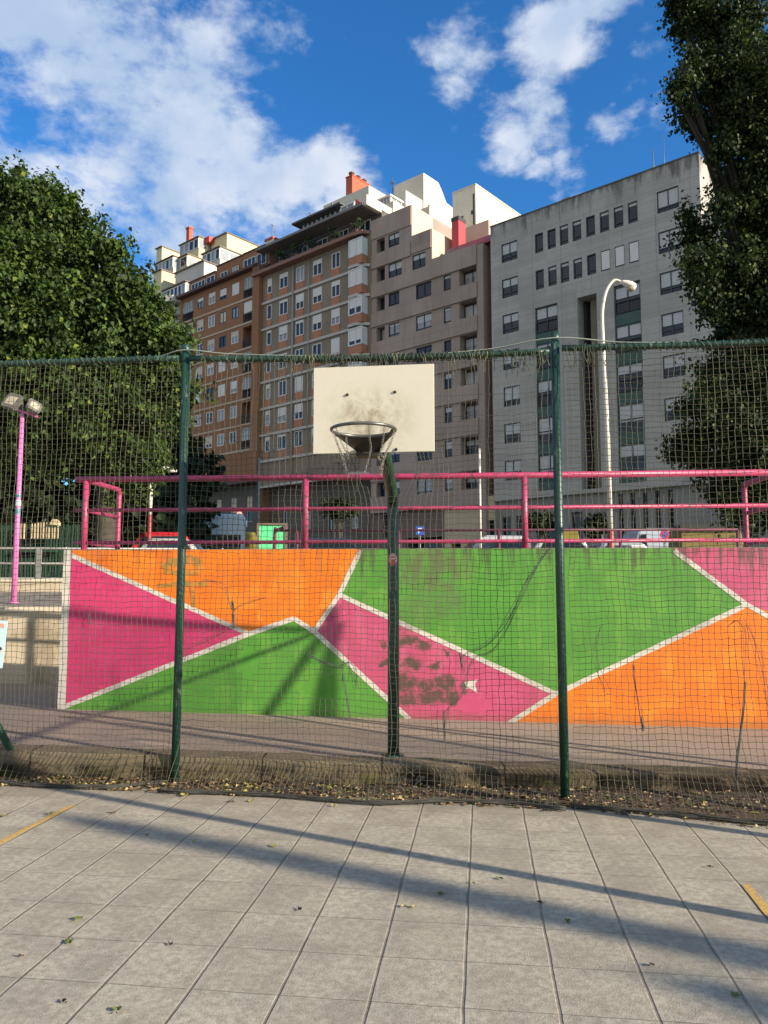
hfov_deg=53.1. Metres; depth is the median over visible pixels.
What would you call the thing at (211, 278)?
window
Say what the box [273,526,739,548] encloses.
railing
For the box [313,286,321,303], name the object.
window
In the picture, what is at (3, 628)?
poster
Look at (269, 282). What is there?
window
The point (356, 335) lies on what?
bay window
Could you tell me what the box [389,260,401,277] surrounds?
window
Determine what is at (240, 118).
sky
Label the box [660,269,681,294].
window
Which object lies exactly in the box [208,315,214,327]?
window
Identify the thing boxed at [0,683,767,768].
path
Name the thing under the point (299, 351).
window
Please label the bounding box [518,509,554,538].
shrub
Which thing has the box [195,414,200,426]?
window
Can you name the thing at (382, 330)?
window
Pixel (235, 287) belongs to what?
window
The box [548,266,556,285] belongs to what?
window
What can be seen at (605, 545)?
parked car
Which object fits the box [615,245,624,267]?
window
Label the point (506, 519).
window
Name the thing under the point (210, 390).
window
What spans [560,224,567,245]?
window
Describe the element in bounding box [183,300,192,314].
window
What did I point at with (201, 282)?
window
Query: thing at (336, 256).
window
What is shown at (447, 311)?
window
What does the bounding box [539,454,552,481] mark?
window
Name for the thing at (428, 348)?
window
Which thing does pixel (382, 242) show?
window
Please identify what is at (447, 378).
window
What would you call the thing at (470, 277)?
window
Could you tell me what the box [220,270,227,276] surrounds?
window
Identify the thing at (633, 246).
window
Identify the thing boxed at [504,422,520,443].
window
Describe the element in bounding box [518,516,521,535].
window
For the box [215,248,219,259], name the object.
window
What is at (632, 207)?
window
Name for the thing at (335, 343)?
window
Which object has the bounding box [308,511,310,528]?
window
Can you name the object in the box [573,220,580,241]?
window
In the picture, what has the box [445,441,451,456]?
window
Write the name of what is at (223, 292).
window
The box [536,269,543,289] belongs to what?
window
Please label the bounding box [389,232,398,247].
window
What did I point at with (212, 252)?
window
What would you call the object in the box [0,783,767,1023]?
court
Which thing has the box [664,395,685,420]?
window
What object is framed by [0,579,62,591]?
wall
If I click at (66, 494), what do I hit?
tree belt
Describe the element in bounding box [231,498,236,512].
window
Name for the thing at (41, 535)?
slat fence
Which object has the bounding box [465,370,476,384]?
window
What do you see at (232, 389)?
window
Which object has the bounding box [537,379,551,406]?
window
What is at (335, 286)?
window
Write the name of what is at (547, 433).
window
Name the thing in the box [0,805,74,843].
painted line
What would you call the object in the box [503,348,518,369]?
window
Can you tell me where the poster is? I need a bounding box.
[0,621,7,667]
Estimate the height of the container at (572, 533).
2.263 m
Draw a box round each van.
[203,514,246,548]
[623,531,668,547]
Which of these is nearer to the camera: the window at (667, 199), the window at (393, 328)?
the window at (667, 199)
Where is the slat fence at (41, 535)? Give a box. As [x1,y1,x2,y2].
[0,519,81,577]
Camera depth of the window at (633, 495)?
55.25 m
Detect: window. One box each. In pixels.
[162,261,165,269]
[166,259,168,269]
[169,257,172,268]
[174,259,178,268]
[174,286,177,295]
[178,284,181,294]
[180,245,184,255]
[180,255,186,267]
[181,283,185,293]
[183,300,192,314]
[184,243,188,253]
[189,240,193,251]
[189,257,198,265]
[191,279,204,289]
[194,238,198,248]
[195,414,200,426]
[196,343,202,355]
[196,367,201,377]
[197,319,202,331]
[198,296,203,308]
[200,239,210,249]
[205,436,211,448]
[206,252,210,261]
[206,274,214,282]
[206,411,212,423]
[207,363,213,375]
[207,387,212,399]
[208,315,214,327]
[208,339,213,350]
[209,292,214,304]
[211,250,214,261]
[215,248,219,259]
[217,409,223,421]
[217,434,223,445]
[218,384,224,396]
[219,335,225,347]
[219,362,224,371]
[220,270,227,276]
[220,287,226,300]
[220,311,225,323]
[221,249,236,260]
[229,432,235,443]
[230,381,236,393]
[230,406,236,418]
[231,331,237,343]
[231,362,237,368]
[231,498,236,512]
[232,282,238,295]
[232,306,238,318]
[242,427,249,440]
[243,255,255,267]
[243,351,250,364]
[243,376,250,389]
[244,276,252,290]
[244,300,251,314]
[247,496,251,521]
[257,253,266,264]
[265,410,269,425]
[265,436,269,451]
[266,330,270,345]
[266,362,270,372]
[266,384,269,399]
[267,278,271,293]
[267,304,271,319]
[277,433,285,449]
[278,353,286,369]
[278,380,286,396]
[278,407,285,422]
[279,272,287,288]
[279,298,287,315]
[279,325,286,341]
[283,511,288,532]
[294,403,302,419]
[294,430,301,446]
[295,319,303,336]
[295,348,302,364]
[295,375,302,392]
[296,265,303,282]
[296,293,303,309]
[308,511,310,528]
[312,313,321,331]
[312,343,320,355]
[313,258,321,275]
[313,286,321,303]
[317,237,326,245]
[328,516,333,528]
[331,280,339,297]
[331,307,339,325]
[331,337,339,354]
[332,251,339,268]
[338,228,348,235]
[348,236,367,258]
[348,266,367,287]
[348,295,367,316]
[348,325,367,346]
[348,362,366,366]
[352,504,357,528]
[359,219,370,229]
[381,240,384,251]
[381,269,384,280]
[381,298,384,309]
[381,328,384,340]
[381,484,384,495]
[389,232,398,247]
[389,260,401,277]
[389,291,398,306]
[389,322,398,336]
[391,452,399,462]
[396,481,399,493]
[413,252,425,269]
[416,281,430,299]
[416,312,431,330]
[416,538,441,547]
[417,345,431,362]
[417,452,431,460]
[417,479,432,493]
[444,274,450,290]
[444,307,450,323]
[444,340,450,352]
[445,373,451,388]
[445,406,451,422]
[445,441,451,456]
[445,479,452,491]
[464,271,476,284]
[465,303,476,317]
[465,337,476,350]
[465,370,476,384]
[466,404,477,419]
[466,439,478,454]
[466,479,478,488]
[490,521,493,534]
[502,240,517,262]
[502,276,517,298]
[503,312,518,333]
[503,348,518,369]
[504,385,519,406]
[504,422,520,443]
[504,517,510,534]
[505,459,520,480]
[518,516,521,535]
[535,233,542,253]
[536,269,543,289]
[536,304,557,333]
[537,342,550,370]
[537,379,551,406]
[538,416,552,443]
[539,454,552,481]
[548,228,555,249]
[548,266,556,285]
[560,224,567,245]
[561,262,568,282]
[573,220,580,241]
[573,258,581,278]
[573,512,582,538]
[586,215,594,236]
[587,253,595,274]
[600,210,608,232]
[601,249,609,271]
[614,206,623,227]
[614,282,640,314]
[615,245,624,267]
[616,321,641,353]
[617,361,642,392]
[618,402,644,432]
[619,442,645,470]
[620,494,623,538]
[628,201,637,223]
[629,240,638,262]
[632,493,635,527]
[645,493,647,527]
[657,186,678,213]
[657,491,660,527]
[658,227,679,253]
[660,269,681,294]
[661,310,683,336]
[663,353,685,378]
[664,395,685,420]
[666,441,678,463]
[670,490,673,526]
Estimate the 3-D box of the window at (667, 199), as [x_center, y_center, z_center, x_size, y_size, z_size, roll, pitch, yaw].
[20.230,-22.183,54.712,1.550,1.620,0.100,-5,-7,41]
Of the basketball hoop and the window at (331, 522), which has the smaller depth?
the basketball hoop
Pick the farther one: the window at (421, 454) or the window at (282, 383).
the window at (282, 383)
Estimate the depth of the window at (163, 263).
112.79 m
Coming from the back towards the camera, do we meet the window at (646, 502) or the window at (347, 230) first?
the window at (347, 230)
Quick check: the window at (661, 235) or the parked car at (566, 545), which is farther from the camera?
the window at (661, 235)
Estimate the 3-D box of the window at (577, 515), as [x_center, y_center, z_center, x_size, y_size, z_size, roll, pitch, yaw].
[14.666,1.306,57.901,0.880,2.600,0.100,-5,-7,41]
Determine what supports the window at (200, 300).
in the apartment building at (222, 306)
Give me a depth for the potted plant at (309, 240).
78.53 m
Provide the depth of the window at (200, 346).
90.81 m
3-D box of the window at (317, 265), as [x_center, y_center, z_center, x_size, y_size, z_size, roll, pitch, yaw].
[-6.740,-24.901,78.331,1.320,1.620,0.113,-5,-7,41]
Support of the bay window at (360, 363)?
in the apartment building at (316, 299)
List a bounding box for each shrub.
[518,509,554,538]
[581,512,607,543]
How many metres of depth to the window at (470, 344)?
65.94 m
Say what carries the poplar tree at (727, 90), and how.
on the street
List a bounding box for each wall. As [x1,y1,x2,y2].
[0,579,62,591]
[0,607,61,683]
[0,744,767,791]
[57,547,767,728]
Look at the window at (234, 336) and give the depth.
86.61 m
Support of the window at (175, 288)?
in the apartment building at (194, 258)
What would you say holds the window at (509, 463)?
in the apartment building at (558, 266)
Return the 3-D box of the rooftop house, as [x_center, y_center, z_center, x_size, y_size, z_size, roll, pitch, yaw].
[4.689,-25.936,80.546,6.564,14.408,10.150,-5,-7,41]
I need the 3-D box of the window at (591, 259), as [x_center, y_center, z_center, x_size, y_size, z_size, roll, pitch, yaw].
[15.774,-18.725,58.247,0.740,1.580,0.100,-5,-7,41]
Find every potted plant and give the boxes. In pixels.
[275,249,289,260]
[290,242,305,254]
[304,236,318,249]
[327,226,341,238]
[350,216,365,230]
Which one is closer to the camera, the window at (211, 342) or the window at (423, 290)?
the window at (423, 290)
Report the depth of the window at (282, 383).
80.53 m
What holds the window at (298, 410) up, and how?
in the apartment building at (316, 299)
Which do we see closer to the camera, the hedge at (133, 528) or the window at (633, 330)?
the hedge at (133, 528)
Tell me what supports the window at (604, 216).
in the apartment building at (558, 266)
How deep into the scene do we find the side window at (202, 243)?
115.86 m
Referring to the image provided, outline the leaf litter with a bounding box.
[0,776,767,828]
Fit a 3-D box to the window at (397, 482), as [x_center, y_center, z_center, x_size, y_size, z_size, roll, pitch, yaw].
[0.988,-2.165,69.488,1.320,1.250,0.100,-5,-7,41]
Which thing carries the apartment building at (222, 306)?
on the street
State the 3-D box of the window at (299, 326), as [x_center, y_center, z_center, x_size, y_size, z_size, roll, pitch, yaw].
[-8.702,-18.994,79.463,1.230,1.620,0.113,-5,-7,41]
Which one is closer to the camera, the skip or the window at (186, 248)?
the skip
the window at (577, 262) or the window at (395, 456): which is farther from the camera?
the window at (395, 456)
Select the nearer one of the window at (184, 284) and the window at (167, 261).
the window at (184, 284)
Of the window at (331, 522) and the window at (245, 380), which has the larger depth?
the window at (245, 380)
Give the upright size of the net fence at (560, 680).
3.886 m
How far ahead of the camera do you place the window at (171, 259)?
111.63 m
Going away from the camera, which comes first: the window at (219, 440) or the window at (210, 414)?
the window at (219, 440)
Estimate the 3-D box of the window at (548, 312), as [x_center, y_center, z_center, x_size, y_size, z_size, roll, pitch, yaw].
[12.869,-15.192,60.534,1.960,2.050,0.100,-5,-7,41]
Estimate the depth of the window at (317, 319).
77.71 m
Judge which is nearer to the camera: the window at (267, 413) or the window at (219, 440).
the window at (267, 413)
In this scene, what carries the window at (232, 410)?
in the apartment building at (222, 306)
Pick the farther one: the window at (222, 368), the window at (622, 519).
the window at (222, 368)
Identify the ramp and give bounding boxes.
[0,592,61,606]
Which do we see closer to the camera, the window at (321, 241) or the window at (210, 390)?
the window at (321, 241)
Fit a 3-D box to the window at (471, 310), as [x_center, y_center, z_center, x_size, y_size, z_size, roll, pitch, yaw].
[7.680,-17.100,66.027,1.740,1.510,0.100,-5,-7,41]
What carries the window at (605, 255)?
in the apartment building at (558, 266)
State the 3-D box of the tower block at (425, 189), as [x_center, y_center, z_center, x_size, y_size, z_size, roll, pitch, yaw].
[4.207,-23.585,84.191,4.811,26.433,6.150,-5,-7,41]
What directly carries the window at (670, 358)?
in the apartment building at (558, 266)
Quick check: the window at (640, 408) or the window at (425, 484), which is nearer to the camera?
the window at (640, 408)
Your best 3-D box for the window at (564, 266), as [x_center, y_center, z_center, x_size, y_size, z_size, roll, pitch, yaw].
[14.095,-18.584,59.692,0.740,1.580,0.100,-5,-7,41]
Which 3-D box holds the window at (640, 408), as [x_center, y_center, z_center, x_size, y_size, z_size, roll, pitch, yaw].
[17.851,-6.800,55.392,1.980,2.050,0.100,-5,-7,41]
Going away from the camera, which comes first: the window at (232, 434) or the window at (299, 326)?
the window at (299, 326)
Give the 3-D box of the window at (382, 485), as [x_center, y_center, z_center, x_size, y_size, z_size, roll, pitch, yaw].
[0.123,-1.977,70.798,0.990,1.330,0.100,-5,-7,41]
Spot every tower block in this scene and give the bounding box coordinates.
[389,173,452,218]
[452,183,520,242]
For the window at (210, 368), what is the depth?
89.05 m
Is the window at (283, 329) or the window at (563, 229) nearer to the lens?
the window at (563, 229)
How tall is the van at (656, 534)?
2.548 m
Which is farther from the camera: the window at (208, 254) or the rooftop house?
the window at (208, 254)
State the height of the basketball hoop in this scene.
3.142 m
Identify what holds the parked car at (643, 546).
on the street
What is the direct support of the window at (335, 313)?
in the apartment building at (316, 299)
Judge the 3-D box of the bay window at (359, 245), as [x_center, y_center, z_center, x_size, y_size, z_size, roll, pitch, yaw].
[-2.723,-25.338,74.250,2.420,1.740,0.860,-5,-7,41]
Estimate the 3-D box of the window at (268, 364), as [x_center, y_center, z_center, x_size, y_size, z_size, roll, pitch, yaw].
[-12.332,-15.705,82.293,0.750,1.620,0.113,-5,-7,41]
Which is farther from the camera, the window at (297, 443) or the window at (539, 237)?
the window at (297, 443)
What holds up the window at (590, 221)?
in the apartment building at (558, 266)
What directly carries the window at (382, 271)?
in the apartment building at (430, 283)
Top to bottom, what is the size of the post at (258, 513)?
4.200 m
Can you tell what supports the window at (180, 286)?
in the apartment building at (194, 258)
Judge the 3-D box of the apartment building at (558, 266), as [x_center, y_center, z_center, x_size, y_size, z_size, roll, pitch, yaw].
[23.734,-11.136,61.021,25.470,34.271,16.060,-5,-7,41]
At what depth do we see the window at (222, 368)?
87.65 m
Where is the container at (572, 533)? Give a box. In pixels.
[564,531,578,538]
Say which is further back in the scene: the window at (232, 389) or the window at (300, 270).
the window at (232, 389)
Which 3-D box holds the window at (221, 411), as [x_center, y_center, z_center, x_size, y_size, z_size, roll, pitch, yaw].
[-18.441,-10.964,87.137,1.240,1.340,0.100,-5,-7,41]
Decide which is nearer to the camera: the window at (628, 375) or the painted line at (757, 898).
the painted line at (757, 898)
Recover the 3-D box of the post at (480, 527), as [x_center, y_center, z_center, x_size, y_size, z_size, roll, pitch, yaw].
[3.017,0.231,24.091,0.129,4.499,0.129,2,-6,-22]
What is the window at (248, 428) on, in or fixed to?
in the apartment building at (222, 306)
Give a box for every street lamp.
[147,466,176,539]
[600,279,636,547]
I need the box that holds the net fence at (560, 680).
[0,332,767,824]
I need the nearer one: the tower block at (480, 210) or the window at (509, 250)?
the window at (509, 250)
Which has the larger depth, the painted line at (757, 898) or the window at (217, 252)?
the window at (217, 252)
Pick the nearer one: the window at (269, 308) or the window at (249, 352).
the window at (269, 308)
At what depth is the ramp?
12.88 m
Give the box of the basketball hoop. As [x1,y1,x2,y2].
[313,364,434,757]
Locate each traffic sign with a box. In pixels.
[416,526,423,547]
[660,531,668,547]
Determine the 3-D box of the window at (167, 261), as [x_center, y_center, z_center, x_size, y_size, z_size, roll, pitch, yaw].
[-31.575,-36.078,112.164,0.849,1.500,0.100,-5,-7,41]
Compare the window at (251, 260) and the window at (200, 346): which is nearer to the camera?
the window at (251, 260)
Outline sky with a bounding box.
[0,0,767,485]
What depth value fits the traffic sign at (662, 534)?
26.98 m
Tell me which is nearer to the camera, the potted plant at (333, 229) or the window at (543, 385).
the window at (543, 385)
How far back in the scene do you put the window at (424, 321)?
68.64 m
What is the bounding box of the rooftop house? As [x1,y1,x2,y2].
[377,190,451,227]
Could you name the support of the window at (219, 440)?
in the apartment building at (222, 306)
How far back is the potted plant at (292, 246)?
79.90 m
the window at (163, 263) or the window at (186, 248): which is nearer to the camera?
the window at (163, 263)
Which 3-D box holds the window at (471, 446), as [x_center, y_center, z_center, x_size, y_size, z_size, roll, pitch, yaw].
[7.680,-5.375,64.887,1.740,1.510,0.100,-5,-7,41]
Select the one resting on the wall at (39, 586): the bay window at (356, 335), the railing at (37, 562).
the railing at (37, 562)
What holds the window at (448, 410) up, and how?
in the apartment building at (430, 283)
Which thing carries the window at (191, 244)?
in the apartment building at (194, 258)
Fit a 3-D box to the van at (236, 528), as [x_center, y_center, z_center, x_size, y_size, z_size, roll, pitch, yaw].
[-6.477,1.415,26.990,3.224,2.595,1.652,1,-6,-8]
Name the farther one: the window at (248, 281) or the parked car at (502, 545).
the window at (248, 281)
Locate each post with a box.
[257,458,260,522]
[478,448,481,547]
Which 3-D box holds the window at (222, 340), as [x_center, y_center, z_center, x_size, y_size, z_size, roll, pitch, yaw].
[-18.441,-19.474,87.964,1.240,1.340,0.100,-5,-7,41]
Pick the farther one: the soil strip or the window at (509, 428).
the window at (509, 428)
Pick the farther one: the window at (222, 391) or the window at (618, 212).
the window at (222, 391)
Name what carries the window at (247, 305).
in the apartment building at (222, 306)
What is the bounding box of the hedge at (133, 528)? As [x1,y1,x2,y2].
[0,430,227,576]
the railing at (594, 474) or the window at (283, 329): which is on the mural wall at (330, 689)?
the railing at (594, 474)
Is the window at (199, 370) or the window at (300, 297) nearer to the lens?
the window at (300, 297)
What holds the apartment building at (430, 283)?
on the street
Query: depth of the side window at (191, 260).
111.10 m
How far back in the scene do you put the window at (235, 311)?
86.76 m
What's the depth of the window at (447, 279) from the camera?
67.28 m
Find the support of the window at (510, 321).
in the apartment building at (558, 266)
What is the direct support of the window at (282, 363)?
in the apartment building at (316, 299)
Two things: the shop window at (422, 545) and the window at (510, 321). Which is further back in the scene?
the shop window at (422, 545)
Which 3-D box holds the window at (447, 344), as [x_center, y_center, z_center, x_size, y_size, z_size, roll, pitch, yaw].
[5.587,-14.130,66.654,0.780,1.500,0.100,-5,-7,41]
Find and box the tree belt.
[27,422,179,568]
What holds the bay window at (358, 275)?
in the apartment building at (316, 299)
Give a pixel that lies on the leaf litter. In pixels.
(391, 786)
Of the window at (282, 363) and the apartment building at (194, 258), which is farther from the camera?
the apartment building at (194, 258)
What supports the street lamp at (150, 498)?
on the street
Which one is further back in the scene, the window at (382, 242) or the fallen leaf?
the window at (382, 242)
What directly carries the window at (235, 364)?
in the apartment building at (222, 306)
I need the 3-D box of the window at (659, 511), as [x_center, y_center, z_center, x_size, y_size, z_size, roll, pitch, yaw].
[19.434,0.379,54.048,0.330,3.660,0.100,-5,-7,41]
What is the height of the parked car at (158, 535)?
1.605 m
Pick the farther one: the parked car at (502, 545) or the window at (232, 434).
the window at (232, 434)
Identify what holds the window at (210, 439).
in the apartment building at (222, 306)
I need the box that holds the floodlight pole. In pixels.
[1,393,41,603]
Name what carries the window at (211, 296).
in the apartment building at (222, 306)
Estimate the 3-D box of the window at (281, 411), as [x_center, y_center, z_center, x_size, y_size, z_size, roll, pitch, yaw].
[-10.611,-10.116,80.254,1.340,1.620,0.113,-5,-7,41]
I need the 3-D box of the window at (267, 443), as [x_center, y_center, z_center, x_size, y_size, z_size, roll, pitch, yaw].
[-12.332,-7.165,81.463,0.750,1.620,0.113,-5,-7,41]
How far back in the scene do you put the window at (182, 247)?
118.09 m
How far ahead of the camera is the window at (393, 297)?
71.21 m
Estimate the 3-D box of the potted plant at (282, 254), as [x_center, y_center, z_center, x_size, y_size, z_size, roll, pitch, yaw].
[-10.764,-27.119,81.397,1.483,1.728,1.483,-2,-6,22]
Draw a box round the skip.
[668,525,742,547]
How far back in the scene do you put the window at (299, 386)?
78.82 m
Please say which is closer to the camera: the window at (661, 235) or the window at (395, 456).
the window at (661, 235)
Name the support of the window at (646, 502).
in the apartment building at (558, 266)
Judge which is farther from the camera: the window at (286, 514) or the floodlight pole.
the window at (286, 514)
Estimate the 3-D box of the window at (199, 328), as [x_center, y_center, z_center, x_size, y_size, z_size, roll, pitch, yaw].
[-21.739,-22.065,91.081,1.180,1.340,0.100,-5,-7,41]
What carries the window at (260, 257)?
in the apartment building at (222, 306)
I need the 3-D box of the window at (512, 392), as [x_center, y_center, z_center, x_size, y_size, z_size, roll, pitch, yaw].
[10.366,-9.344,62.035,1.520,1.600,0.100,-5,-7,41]
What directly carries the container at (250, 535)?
on the street
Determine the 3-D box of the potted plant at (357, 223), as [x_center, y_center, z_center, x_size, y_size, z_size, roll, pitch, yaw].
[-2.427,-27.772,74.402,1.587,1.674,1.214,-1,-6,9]
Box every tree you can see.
[0,148,218,547]
[317,494,359,537]
[650,0,767,544]
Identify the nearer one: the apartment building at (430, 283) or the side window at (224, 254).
the apartment building at (430, 283)
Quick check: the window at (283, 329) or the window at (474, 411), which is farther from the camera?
the window at (283, 329)
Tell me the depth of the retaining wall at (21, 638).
10.87 m
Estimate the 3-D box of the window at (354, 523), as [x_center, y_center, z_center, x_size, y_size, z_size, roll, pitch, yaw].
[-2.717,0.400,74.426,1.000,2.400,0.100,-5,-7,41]
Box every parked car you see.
[130,532,191,547]
[141,538,202,548]
[290,538,362,548]
[465,535,521,547]
[528,543,589,547]
[589,543,646,547]
[626,545,644,547]
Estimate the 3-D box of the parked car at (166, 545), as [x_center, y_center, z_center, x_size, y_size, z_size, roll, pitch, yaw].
[-5.002,1.313,18.962,2.224,1.245,1.452,0,-6,-4]
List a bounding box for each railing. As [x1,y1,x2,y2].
[0,547,176,578]
[73,469,767,549]
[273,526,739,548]
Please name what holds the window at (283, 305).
in the apartment building at (316, 299)
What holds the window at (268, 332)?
in the apartment building at (316, 299)
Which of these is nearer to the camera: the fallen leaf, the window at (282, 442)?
the fallen leaf
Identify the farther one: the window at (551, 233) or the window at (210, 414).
the window at (210, 414)
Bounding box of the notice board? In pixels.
[256,523,287,548]
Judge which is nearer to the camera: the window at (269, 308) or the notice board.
the notice board
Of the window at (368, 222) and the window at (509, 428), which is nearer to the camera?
the window at (509, 428)
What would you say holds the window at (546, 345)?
in the apartment building at (558, 266)
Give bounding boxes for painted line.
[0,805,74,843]
[741,884,767,916]
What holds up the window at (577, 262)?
in the apartment building at (558, 266)
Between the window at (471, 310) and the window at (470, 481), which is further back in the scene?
the window at (471, 310)
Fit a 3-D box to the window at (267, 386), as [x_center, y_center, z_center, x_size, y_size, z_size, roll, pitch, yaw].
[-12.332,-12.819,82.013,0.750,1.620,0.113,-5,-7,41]
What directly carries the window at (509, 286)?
in the apartment building at (558, 266)
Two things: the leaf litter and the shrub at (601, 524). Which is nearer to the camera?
the leaf litter
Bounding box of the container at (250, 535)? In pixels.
[246,532,256,548]
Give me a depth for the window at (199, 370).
90.52 m
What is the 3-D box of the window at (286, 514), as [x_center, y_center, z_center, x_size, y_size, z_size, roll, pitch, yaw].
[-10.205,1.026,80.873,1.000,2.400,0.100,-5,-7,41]
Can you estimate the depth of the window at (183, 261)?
111.31 m
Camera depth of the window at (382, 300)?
72.72 m
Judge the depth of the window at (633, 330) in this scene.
55.96 m
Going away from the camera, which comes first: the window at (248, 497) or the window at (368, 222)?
the window at (368, 222)
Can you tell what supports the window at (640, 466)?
in the apartment building at (558, 266)
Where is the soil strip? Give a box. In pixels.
[3,779,767,824]
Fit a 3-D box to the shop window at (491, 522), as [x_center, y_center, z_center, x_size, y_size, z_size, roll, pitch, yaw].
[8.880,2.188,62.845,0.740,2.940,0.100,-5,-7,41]
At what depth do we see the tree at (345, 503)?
40.05 m
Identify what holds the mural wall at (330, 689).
on the path
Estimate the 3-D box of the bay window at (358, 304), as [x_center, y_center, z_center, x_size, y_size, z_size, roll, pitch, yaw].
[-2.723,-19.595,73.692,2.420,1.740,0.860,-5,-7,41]
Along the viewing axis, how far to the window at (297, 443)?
78.39 m
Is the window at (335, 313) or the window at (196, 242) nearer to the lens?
the window at (335, 313)
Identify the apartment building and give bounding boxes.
[127,226,258,506]
[175,224,278,547]
[251,171,391,547]
[370,201,494,547]
[489,135,767,546]
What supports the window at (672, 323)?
in the apartment building at (558, 266)
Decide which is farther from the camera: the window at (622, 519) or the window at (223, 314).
the window at (223, 314)
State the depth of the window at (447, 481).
65.55 m
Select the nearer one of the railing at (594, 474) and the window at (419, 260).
the railing at (594, 474)
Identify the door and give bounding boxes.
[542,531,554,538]
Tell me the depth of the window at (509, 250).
63.22 m
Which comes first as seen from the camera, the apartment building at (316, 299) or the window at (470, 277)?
the window at (470, 277)
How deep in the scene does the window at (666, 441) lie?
53.33 m
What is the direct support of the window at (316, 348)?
in the apartment building at (316, 299)
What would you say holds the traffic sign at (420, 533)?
on the street
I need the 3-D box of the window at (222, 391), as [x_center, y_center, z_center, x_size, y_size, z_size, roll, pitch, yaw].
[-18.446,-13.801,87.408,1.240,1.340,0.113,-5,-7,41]
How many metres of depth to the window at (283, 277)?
81.64 m
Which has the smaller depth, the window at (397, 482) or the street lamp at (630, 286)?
the street lamp at (630, 286)
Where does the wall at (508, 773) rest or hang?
on the court
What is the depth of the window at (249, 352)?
84.97 m
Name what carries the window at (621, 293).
in the apartment building at (558, 266)
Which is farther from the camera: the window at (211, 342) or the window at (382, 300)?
the window at (211, 342)
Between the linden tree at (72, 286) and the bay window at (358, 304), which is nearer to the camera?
the linden tree at (72, 286)

